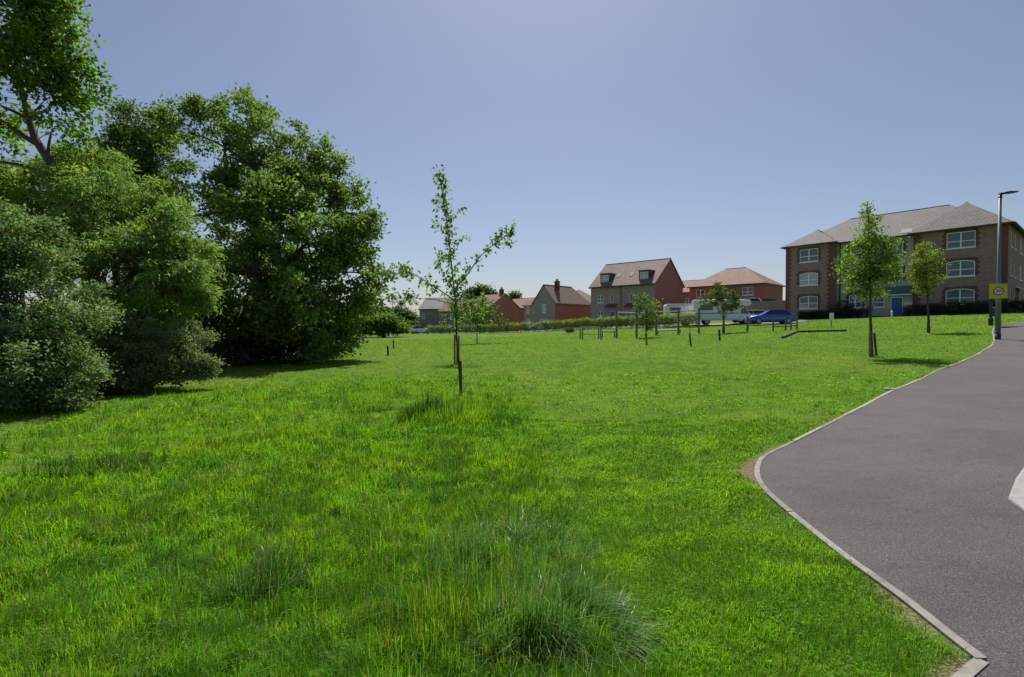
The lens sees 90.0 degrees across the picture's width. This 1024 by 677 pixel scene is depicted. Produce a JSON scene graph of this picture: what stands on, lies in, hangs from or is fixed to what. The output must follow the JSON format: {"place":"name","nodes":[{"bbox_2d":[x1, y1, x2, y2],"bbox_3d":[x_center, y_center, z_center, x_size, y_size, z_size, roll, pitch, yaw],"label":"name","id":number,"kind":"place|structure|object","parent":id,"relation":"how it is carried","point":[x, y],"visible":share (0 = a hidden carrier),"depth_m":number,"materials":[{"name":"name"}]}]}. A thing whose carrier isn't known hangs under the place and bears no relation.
{"place":"outdoors","nodes":[
{"label":"outdoors","id":0,"kind":"place"},
{"bbox_2d":[431,325,453,332],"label":"parked car","id":1,"kind":"object","parent":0,"point":[444,331],"visible":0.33,"depth_m":96.94,"materials":[{"name":"paint"}]},
{"bbox_2d":[0,308,1023,676],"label":"ground","id":2,"kind":"structure","parent":0,"point":[748,468],"depth_m":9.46,"materials":[{"name":"green plant"}]},
{"bbox_2d":[0,0,128,339],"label":"leaning tree","id":3,"kind":"object","parent":2,"relation":"on","point":[28,33],"visible":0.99,"depth_m":15.14,"materials":[{"name":"green plant"}]},
{"bbox_2d":[0,189,136,412],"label":"hawthorn bush","id":4,"kind":"object","parent":2,"relation":"on","point":[38,354],"visible":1,"depth_m":11.08,"materials":[{"name":"green plant"}]},
{"bbox_2d":[8,447,156,480],"bbox_3d":[-5.251,1.492,6.349,1.678,0.339,0.981,0,1,0],"label":"grass tussock","id":5,"kind":"object","parent":2,"relation":"on","point":[100,459],"depth_m":6.20,"materials":[{"name":"green plant"}]},
{"bbox_2d":[0,138,234,376],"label":"willow tree","id":6,"kind":"object","parent":2,"relation":"on","point":[92,195],"visible":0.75,"depth_m":15.46,"materials":[{"name":"green plant"}]},
{"bbox_2d":[68,313,230,394],"bbox_3d":[-10.989,0.410,14.480,5.492,2.283,2.760,0,1,-5],"label":"bramble bush","id":7,"kind":"object","parent":2,"relation":"on","point":[152,353],"visible":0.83,"depth_m":14.28,"materials":[{"name":"green plant"}]},
{"bbox_2d":[92,92,226,284],"bbox_3d":[-22.929,-7.342,33.291,9.670,16.992,7.037,0,1,0],"label":"tall tree","id":8,"kind":"object","parent":2,"relation":"on","point":[131,139],"visible":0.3,"depth_m":31.71,"materials":[{"name":"green plant"}]},
{"bbox_2d":[66,259,345,366],"bbox_3d":[-13.292,-1.291,24.445,11.728,5.230,9.855,0,1,-20],"label":"understorey bush","id":9,"kind":"object","parent":2,"relation":"on","point":[282,357],"visible":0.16,"depth_m":23.91,"materials":[{"name":"green plant"}]},
{"bbox_2d":[133,82,401,366],"bbox_3d":[-12.400,-6.228,26.223,13.425,15.132,11.419,1,2,43],"label":"oak tree","id":10,"kind":"object","parent":2,"relation":"on","point":[276,272],"visible":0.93,"depth_m":24.95,"materials":[{"name":"green plant"}]},
{"bbox_2d":[218,542,321,610],"bbox_3d":[-1.544,1.441,3.301,0.662,0.402,0.515,0,1,19],"label":"grass tussock","id":11,"kind":"object","parent":2,"relation":"on","point":[269,569],"depth_m":3.26,"materials":[{"name":"green plant"}]},
{"bbox_2d":[349,308,413,337],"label":"bush","id":12,"kind":"object","parent":2,"relation":"on","point":[383,324],"visible":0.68,"depth_m":69.13,"materials":[{"name":"green plant"}]},
{"bbox_2d":[374,306,399,318],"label":"distant tree","id":13,"kind":"object","parent":2,"relation":"on","point":[387,308],"visible":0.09,"depth_m":129.45,"materials":[{"name":"green plant"}]},
{"bbox_2d":[389,304,418,323],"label":"distant tree","id":14,"kind":"object","parent":2,"relation":"on","point":[406,313],"visible":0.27,"depth_m":148.33,"materials":[{"name":"green plant"}]},
{"bbox_2d":[390,294,418,315],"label":"young tree","id":15,"kind":"object","parent":2,"relation":"on","point":[401,302],"visible":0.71,"depth_m":75.98,"materials":[{"name":"green plant"}]},
{"bbox_2d":[401,318,422,325],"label":"bush","id":16,"kind":"object","parent":2,"relation":"on","point":[414,323],"visible":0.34,"depth_m":117.59,"materials":[{"name":"green plant"}]},
{"bbox_2d":[418,297,451,332],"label":"slate house","id":17,"kind":"structure","parent":2,"relation":"on","point":[428,312],"depth_m":120.29,"materials":[{"name":"stone"}]},
{"bbox_2d":[403,387,471,418],"bbox_3d":[-1.386,1.137,9.402,1.288,0.620,1.236,-1,2,-44],"label":"grass tussock","id":18,"kind":"object","parent":2,"relation":"on","point":[427,404],"depth_m":9.30,"materials":[{"name":"green plant"}]},
{"bbox_2d":[381,164,517,396],"bbox_3d":[-1.404,-1.303,11.999,3.106,5.517,1.180,0,1,0],"label":"sapling","id":19,"kind":"object","parent":2,"relation":"on","point":[449,258],"visible":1,"depth_m":11.87,"materials":[{"name":"green plant"}]},
{"bbox_2d":[437,299,475,332],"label":"terrace house","id":20,"kind":"structure","parent":2,"relation":"on","point":[444,307],"depth_m":113.97,"materials":[{"name":"stone"}]},
{"bbox_2d":[437,283,489,362],"bbox_3d":[-2.314,-0.666,22.560,2.685,3.619,1.231,0,1,7],"label":"young tree","id":21,"kind":"object","parent":2,"relation":"on","point":[455,348],"visible":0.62,"depth_m":22.50,"materials":[{"name":"green plant"}]},
{"bbox_2d":[358,544,571,676],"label":"grass tussock","id":22,"kind":"object","parent":2,"relation":"on","point":[448,595],"depth_m":2.71,"materials":[{"name":"green plant"}]},
{"bbox_2d":[0,371,945,676],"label":"clover","id":23,"kind":"object","parent":2,"relation":"on","point":[474,481],"visible":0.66,"depth_m":5.29,"materials":[{"name":"green plant"}]},
{"bbox_2d":[461,282,498,298],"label":"distant tree","id":24,"kind":"object","parent":2,"relation":"on","point":[478,289],"visible":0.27,"depth_m":148.08,"materials":[{"name":"green plant"}]},
{"bbox_2d":[459,298,509,343],"bbox_3d":[-2.584,-1.599,44.229,4.841,4.080,2.890,0,1,0],"label":"young tree","id":25,"kind":"object","parent":2,"relation":"on","point":[473,319],"visible":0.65,"depth_m":44.09,"materials":[{"name":"green plant"}]},
{"bbox_2d":[467,287,520,331],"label":"red gable house","id":26,"kind":"structure","parent":2,"relation":"on","point":[509,307],"depth_m":108.34,"materials":[{"name":"brick"}]},
{"bbox_2d":[399,489,606,592],"bbox_3d":[-0.029,1.371,3.626,1.327,0.437,1.379,1,2,41],"label":"grass tussock","id":27,"kind":"object","parent":2,"relation":"on","point":[529,526],"depth_m":3.60,"materials":[{"name":"green plant"}]},
{"bbox_2d":[0,313,1023,472],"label":"lawn grass","id":28,"kind":"structure","parent":2,"relation":"on","point":[324,407],"depth_m":13.15,"materials":[{"name":"green plant"}]},
{"bbox_2d":[507,289,522,298],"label":"distant tree","id":29,"kind":"object","parent":2,"relation":"on","point":[513,295],"visible":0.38,"depth_m":138.94,"materials":[{"name":"green plant"}]},
{"bbox_2d":[512,297,534,329],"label":"house","id":30,"kind":"structure","parent":2,"relation":"on","point":[519,302],"depth_m":130.34,"materials":[{"name":"red brick"}]},
{"bbox_2d":[522,279,590,329],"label":"gabled house","id":31,"kind":"structure","parent":2,"relation":"on","point":[556,301],"depth_m":94.89,"materials":[{"name":"brown brick"}]},
{"bbox_2d":[542,304,545,312],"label":"window","id":32,"kind":"structure","parent":31,"relation":"in","point":[543,305],"depth_m":93.83,"materials":[{"name":"white paint"}]},
{"bbox_2d":[425,311,700,333],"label":"hedge","id":33,"kind":"object","parent":2,"relation":"on","point":[631,320],"visible":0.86,"depth_m":72.22,"materials":[{"name":"green plant"}]},
{"bbox_2d":[565,327,573,332],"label":"bush","id":34,"kind":"object","parent":2,"relation":"on","point":[568,330],"visible":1,"depth_m":63.75,"materials":[{"name":"green plant"}]},
{"bbox_2d":[455,543,696,676],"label":"grass tussock","id":35,"kind":"object","parent":2,"relation":"on","point":[574,601],"depth_m":2.60,"materials":[{"name":"green plant"}]},
{"bbox_2d":[577,290,590,323],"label":"house","id":36,"kind":"structure","parent":2,"relation":"on","point":[586,296],"depth_m":121.78,"materials":[{"name":"red brick"}]},
{"bbox_2d":[580,326,600,338],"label":"parallel bars","id":37,"kind":"object","parent":2,"relation":"on","point":[598,327],"visible":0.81,"depth_m":42.80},
{"bbox_2d":[588,258,684,325],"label":"dormer house","id":38,"kind":"structure","parent":2,"relation":"on","point":[613,287],"depth_m":82.19,"materials":[{"name":"brown brick"}]},
{"bbox_2d":[597,294,602,302],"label":"window","id":39,"kind":"structure","parent":38,"relation":"in","point":[600,297],"depth_m":84.56,"materials":[{"name":"grey glass"}]},
{"bbox_2d":[597,311,602,318],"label":"window","id":40,"kind":"structure","parent":38,"relation":"in","point":[600,313],"depth_m":84.60,"materials":[{"name":"white paint"}]},
{"bbox_2d":[610,311,614,320],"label":"door","id":41,"kind":"structure","parent":38,"relation":"in","point":[612,313],"depth_m":83.07,"materials":[{"name":"blue paint"}]},
{"bbox_2d":[626,310,631,323],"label":"window","id":42,"kind":"structure","parent":38,"relation":"in","point":[627,314],"depth_m":81.08,"materials":[{"name":"white paint"}]},
{"bbox_2d":[629,293,632,301],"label":"window","id":43,"kind":"structure","parent":38,"relation":"in","point":[630,294],"depth_m":80.75,"materials":[{"name":"white glass"}]},
{"bbox_2d":[629,290,661,332],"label":"young tree","id":44,"kind":"object","parent":2,"relation":"on","point":[641,307],"visible":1,"depth_m":39.24,"materials":[{"name":"green plant"}]},
{"bbox_2d":[615,308,699,337],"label":"pull up bars","id":45,"kind":"object","parent":2,"relation":"on","point":[678,311],"visible":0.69,"depth_m":41.21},
{"bbox_2d":[657,329,680,333],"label":"balance beam","id":46,"kind":"structure","parent":2,"relation":"on","point":[658,331],"depth_m":44.31,"materials":[{"name":"beige wood"}]},
{"bbox_2d":[687,319,692,345],"bbox_3d":[9.380,-0.353,27.031,0.332,1.727,0.350,0,1,0],"label":"tree whip","id":47,"kind":"object","parent":2,"relation":"on","point":[689,322],"visible":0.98,"depth_m":27.01,"materials":[{"name":"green plant"}]},
{"bbox_2d":[682,279,702,303],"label":"house","id":48,"kind":"structure","parent":2,"relation":"on","point":[687,283],"depth_m":107.53,"materials":[{"name":"red brick"}]},
{"bbox_2d":[696,280,744,332],"bbox_3d":[16.119,-2.460,39.482,3.599,4.065,2.134,0,1,0],"label":"young tree","id":49,"kind":"object","parent":2,"relation":"on","point":[715,295],"visible":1,"depth_m":39.38,"materials":[{"name":"green plant"}]},
{"bbox_2d":[687,267,784,303],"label":"hipped house","id":50,"kind":"structure","parent":2,"relation":"on","point":[744,282],"depth_m":84.02,"materials":[{"name":"red brick"}]},
{"bbox_2d":[696,289,704,297],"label":"window","id":51,"kind":"structure","parent":50,"relation":"in","point":[699,293],"depth_m":87.16,"materials":[{"name":"grey glass"}]},
{"bbox_2d":[742,287,753,295],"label":"window","id":52,"kind":"structure","parent":50,"relation":"in","point":[746,291],"depth_m":81.69,"materials":[{"name":"white paint"}]},
{"bbox_2d":[746,316,748,331],"bbox_3d":[18.056,-1.062,39.241,0.163,1.278,0.163,0,1,0],"label":"balance post","id":53,"kind":"object","parent":2,"relation":"on","point":[747,323],"visible":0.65,"depth_m":39.17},
{"bbox_2d":[744,298,761,300],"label":"parked car","id":54,"kind":"object","parent":2,"relation":"on","point":[754,299],"visible":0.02,"depth_m":70.01,"materials":[{"name":"white paint"}]},
{"bbox_2d":[745,301,784,310],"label":"garden wall","id":55,"kind":"structure","parent":2,"relation":"on","point":[763,305],"depth_m":64.81,"materials":[{"name":"brick"}]},
{"bbox_2d":[761,299,776,300],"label":"parked car","id":56,"kind":"object","parent":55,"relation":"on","point":[768,299],"visible":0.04,"depth_m":72.07,"materials":[{"name":"black paint"}]},
{"bbox_2d":[772,315,797,330],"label":"beam","id":57,"kind":"structure","parent":2,"relation":"on","point":[785,325],"depth_m":38.21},
{"bbox_2d":[781,330,846,338],"bbox_3d":[17.543,-0.246,31.409,6.483,0.596,3.020,-1,1,-37],"label":"timber edging","id":58,"kind":"object","parent":2,"relation":"on","point":[788,334],"visible":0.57,"depth_m":32.80,"materials":[{"name":"brown wood"}]},
{"bbox_2d":[829,313,833,326],"bbox_3d":[24.451,-1.372,39.209,0.340,1.179,0.074,0,1,0],"label":"notice sign","id":59,"kind":"object","parent":2,"relation":"on","point":[831,316],"visible":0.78,"depth_m":39.17,"materials":[{"name":"metal"}]},
{"bbox_2d":[795,307,872,319],"bbox_3d":[35.386,-2.681,56.740,1.886,1.636,7.870,-1,1,-39],"label":"hedge","id":60,"kind":"object","parent":2,"relation":"on","point":[815,314],"visible":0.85,"depth_m":56.23,"materials":[{"name":"green plant"}]},
{"bbox_2d":[831,297,858,314],"bbox_3d":[36.380,-3.404,55.961,2.552,2.316,2.464,0,1,0],"label":"dark shrub","id":61,"kind":"object","parent":2,"relation":"on","point":[847,306],"visible":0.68,"depth_m":55.86,"materials":[{"name":"green plant"}]},
{"bbox_2d":[830,201,909,356],"bbox_3d":[11.611,-1.860,16.636,2.318,5.107,1.919,1,1,28],"label":"maple","id":62,"kind":"object","parent":2,"relation":"on","point":[869,272],"visible":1,"depth_m":16.50,"materials":[{"name":"green plant"}]},
{"bbox_2d":[754,321,1022,676],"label":"kerb","id":63,"kind":"structure","parent":2,"relation":"on","point":[976,664],"depth_m":3.13,"materials":[{"name":"concrete"}]},
{"bbox_2d":[780,202,1023,318],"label":"apartment block","id":64,"kind":"structure","parent":2,"relation":"on","point":[964,236],"depth_m":53.74,"materials":[{"name":"brown brick"}]},
{"bbox_2d":[798,296,817,309],"bbox_3d":[34.841,-4.210,60.182,0.160,1.591,2.120,-1,1,-40],"label":"window","id":65,"kind":"structure","parent":64,"relation":"in","point":[805,302],"depth_m":60.20,"materials":[{"name":"grey glass"}]},
{"bbox_2d":[799,272,817,286],"bbox_3d":[34.841,-6.959,60.127,0.160,1.591,2.120,-1,1,-40],"label":"window","id":66,"kind":"structure","parent":64,"relation":"in","point":[810,278],"depth_m":60.11,"materials":[{"name":"grey glass"}]},
{"bbox_2d":[800,248,818,262],"bbox_3d":[34.841,-9.707,60.072,0.160,1.588,2.120,-1,1,-40],"label":"window","id":67,"kind":"structure","parent":64,"relation":"in","point":[806,255],"depth_m":60.08,"materials":[{"name":"grey glass"}]},
{"bbox_2d":[849,294,861,308],"bbox_3d":[38.593,-4.157,57.559,0.160,1.591,1.370,-1,1,-40],"label":"window","id":68,"kind":"structure","parent":64,"relation":"in","point":[851,297],"depth_m":57.57,"materials":[{"name":"grey glass"}]},
{"bbox_2d":[850,247,862,258],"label":"window","id":69,"kind":"structure","parent":64,"relation":"in","point":[857,248],"depth_m":57.52,"materials":[{"name":"grey glass"}]},
{"bbox_2d":[873,295,884,307],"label":"window","id":70,"kind":"structure","parent":64,"relation":"in","point":[879,303],"depth_m":55.85,"materials":[{"name":"grey glass"}]},
{"bbox_2d":[890,297,902,314],"bbox_3d":[41.057,-3.338,54.648,0.142,2.190,1.096,-1,1,-40],"label":"door","id":71,"kind":"structure","parent":64,"relation":"in","point":[896,304],"depth_m":54.68,"materials":[{"name":"blue paint"}]},
{"bbox_2d":[891,268,902,281],"bbox_3d":[41.042,-6.773,54.567,0.160,1.441,1.120,-1,1,-40],"label":"window","id":72,"kind":"structure","parent":64,"relation":"in","point":[896,268],"depth_m":54.45,"materials":[{"name":"grey glass"}]},
{"bbox_2d":[892,242,903,255],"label":"window","id":73,"kind":"structure","parent":64,"relation":"in","point":[901,243],"depth_m":54.40,"materials":[{"name":"grey glass"}]},
{"bbox_2d":[946,288,974,305],"bbox_3d":[43.533,-4.026,49.756,0.160,1.641,2.270,-1,1,-40],"label":"window","id":74,"kind":"structure","parent":64,"relation":"in","point":[968,294],"depth_m":49.73,"materials":[{"name":"grey glass"}]},
{"bbox_2d":[945,230,975,249],"bbox_3d":[43.533,-9.524,49.646,0.160,1.638,2.270,-1,1,-40],"label":"window","id":75,"kind":"structure","parent":64,"relation":"in","point":[966,239],"depth_m":49.63,"materials":[{"name":"grey glass"}]},
{"bbox_2d":[946,259,975,277],"bbox_3d":[43.533,-6.776,49.701,0.160,1.641,2.270,-1,1,-40],"label":"window","id":76,"kind":"structure","parent":64,"relation":"in","point":[959,268],"depth_m":49.69,"materials":[{"name":"white paint"}]},
{"bbox_2d":[900,241,950,332],"bbox_3d":[21.764,-2.634,27.000,2.083,4.882,2.220,1,1,38],"label":"maple","id":77,"kind":"object","parent":2,"relation":"on","point":[922,259],"visible":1,"depth_m":26.64,"materials":[{"name":"green plant"}]},
{"bbox_2d":[900,296,1023,315],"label":"hedge","id":78,"kind":"object","parent":2,"relation":"on","point":[968,307],"visible":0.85,"depth_m":47.95,"materials":[{"name":"green plant"}]},
{"bbox_2d":[988,299,993,325],"bbox_3d":[27.947,-1.768,29.869,0.180,2.243,0.180,0,1,0],"label":"dark post","id":79,"kind":"object","parent":2,"relation":"on","point":[990,320],"visible":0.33,"depth_m":29.82,"materials":[{"name":"metal"}]},
{"bbox_2d":[0,0,1023,326],"label":"sky","id":80,"kind":"structure","parent":0,"point":[710,137],"materials":[{"name":"blue"}]},
{"bbox_2d":[414,320,806,333],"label":"road","id":81,"kind":"structure","parent":0,"point":[665,325],"depth_m":61.94,"materials":[{"name":"grey asphalt"}]},
{"bbox_2d":[409,325,429,333],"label":"parked car","id":82,"kind":"object","parent":81,"relation":"on","point":[416,328],"visible":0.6,"depth_m":93.09,"materials":[{"name":"white paint"}]},
{"bbox_2d":[529,321,552,329],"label":"parked car","id":83,"kind":"object","parent":81,"relation":"on","point":[540,325],"visible":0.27,"depth_m":87.23,"materials":[{"name":"white paint"}]},
{"bbox_2d":[658,304,701,324],"bbox_3d":[20.108,-2.787,61.049,5.969,2.554,2.250,0,1,10],"label":"caravan","id":84,"kind":"object","parent":81,"relation":"on","point":[670,307],"visible":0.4,"depth_m":60.04,"materials":[{"name":"white paint"}]},
{"bbox_2d":[670,307,680,312],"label":"window","id":85,"kind":"structure","parent":84,"relation":"in","point":[671,308],"depth_m":60.08,"materials":[{"name":"grey glass"}]},
{"bbox_2d":[692,299,752,324],"bbox_3d":[23.419,-2.967,56.939,6.310,2.866,2.250,0,1,14],"label":"motorhome","id":86,"kind":"object","parent":81,"relation":"on","point":[711,313],"visible":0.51,"depth_m":56.05,"materials":[{"name":"white paint"}]},
{"bbox_2d":[700,305,712,309],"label":"window","id":87,"kind":"structure","parent":86,"relation":"in","point":[702,307],"depth_m":56.30,"materials":[{"name":"grey glass"}]},
{"bbox_2d":[729,310,764,322],"bbox_3d":[26.771,-2.515,57.961,4.000,1.472,2.040,0,1,12],"label":"parked car","id":88,"kind":"object","parent":81,"relation":"on","point":[754,312],"visible":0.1,"depth_m":57.18,"materials":[{"name":"white paint"}]},
{"bbox_2d":[745,309,797,323],"bbox_3d":[25.497,-2.143,50.467,4.450,1.472,2.040,0,1,8],"label":"parked car","id":89,"kind":"object","parent":81,"relation":"on","point":[778,314],"visible":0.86,"depth_m":49.69,"materials":[{"name":"blue paint"}]},
{"bbox_2d":[760,321,1023,676],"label":"path","id":90,"kind":"structure","parent":0,"point":[905,490],"depth_m":4.67,"materials":[{"name":"grey asphalt"}]},
{"bbox_2d":[994,191,1018,338],"bbox_3d":[20.208,-2.929,20.941,0.757,6.140,0.210,0,1,0],"label":"street lamp","id":91,"kind":"object","parent":90,"relation":"on","point":[998,315],"visible":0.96,"depth_m":20.90,"materials":[{"name":"metal"}]},
{"bbox_2d":[989,284,1007,298],"bbox_3d":[19.829,-1.929,20.903,0.556,0.590,0.188,1,1,28],"label":"speed sign","id":92,"kind":"object","parent":91,"relation":"attached to","point":[998,290],"visible":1,"depth_m":20.83,"materials":[{"name":"metal"}]},
{"bbox_2d":[1008,468,1023,513],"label":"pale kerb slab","id":93,"kind":"structure","parent":90,"relation":"on","point":[1016,498],"depth_m":4.29,"materials":[{"name":"white concrete"}]}
]}

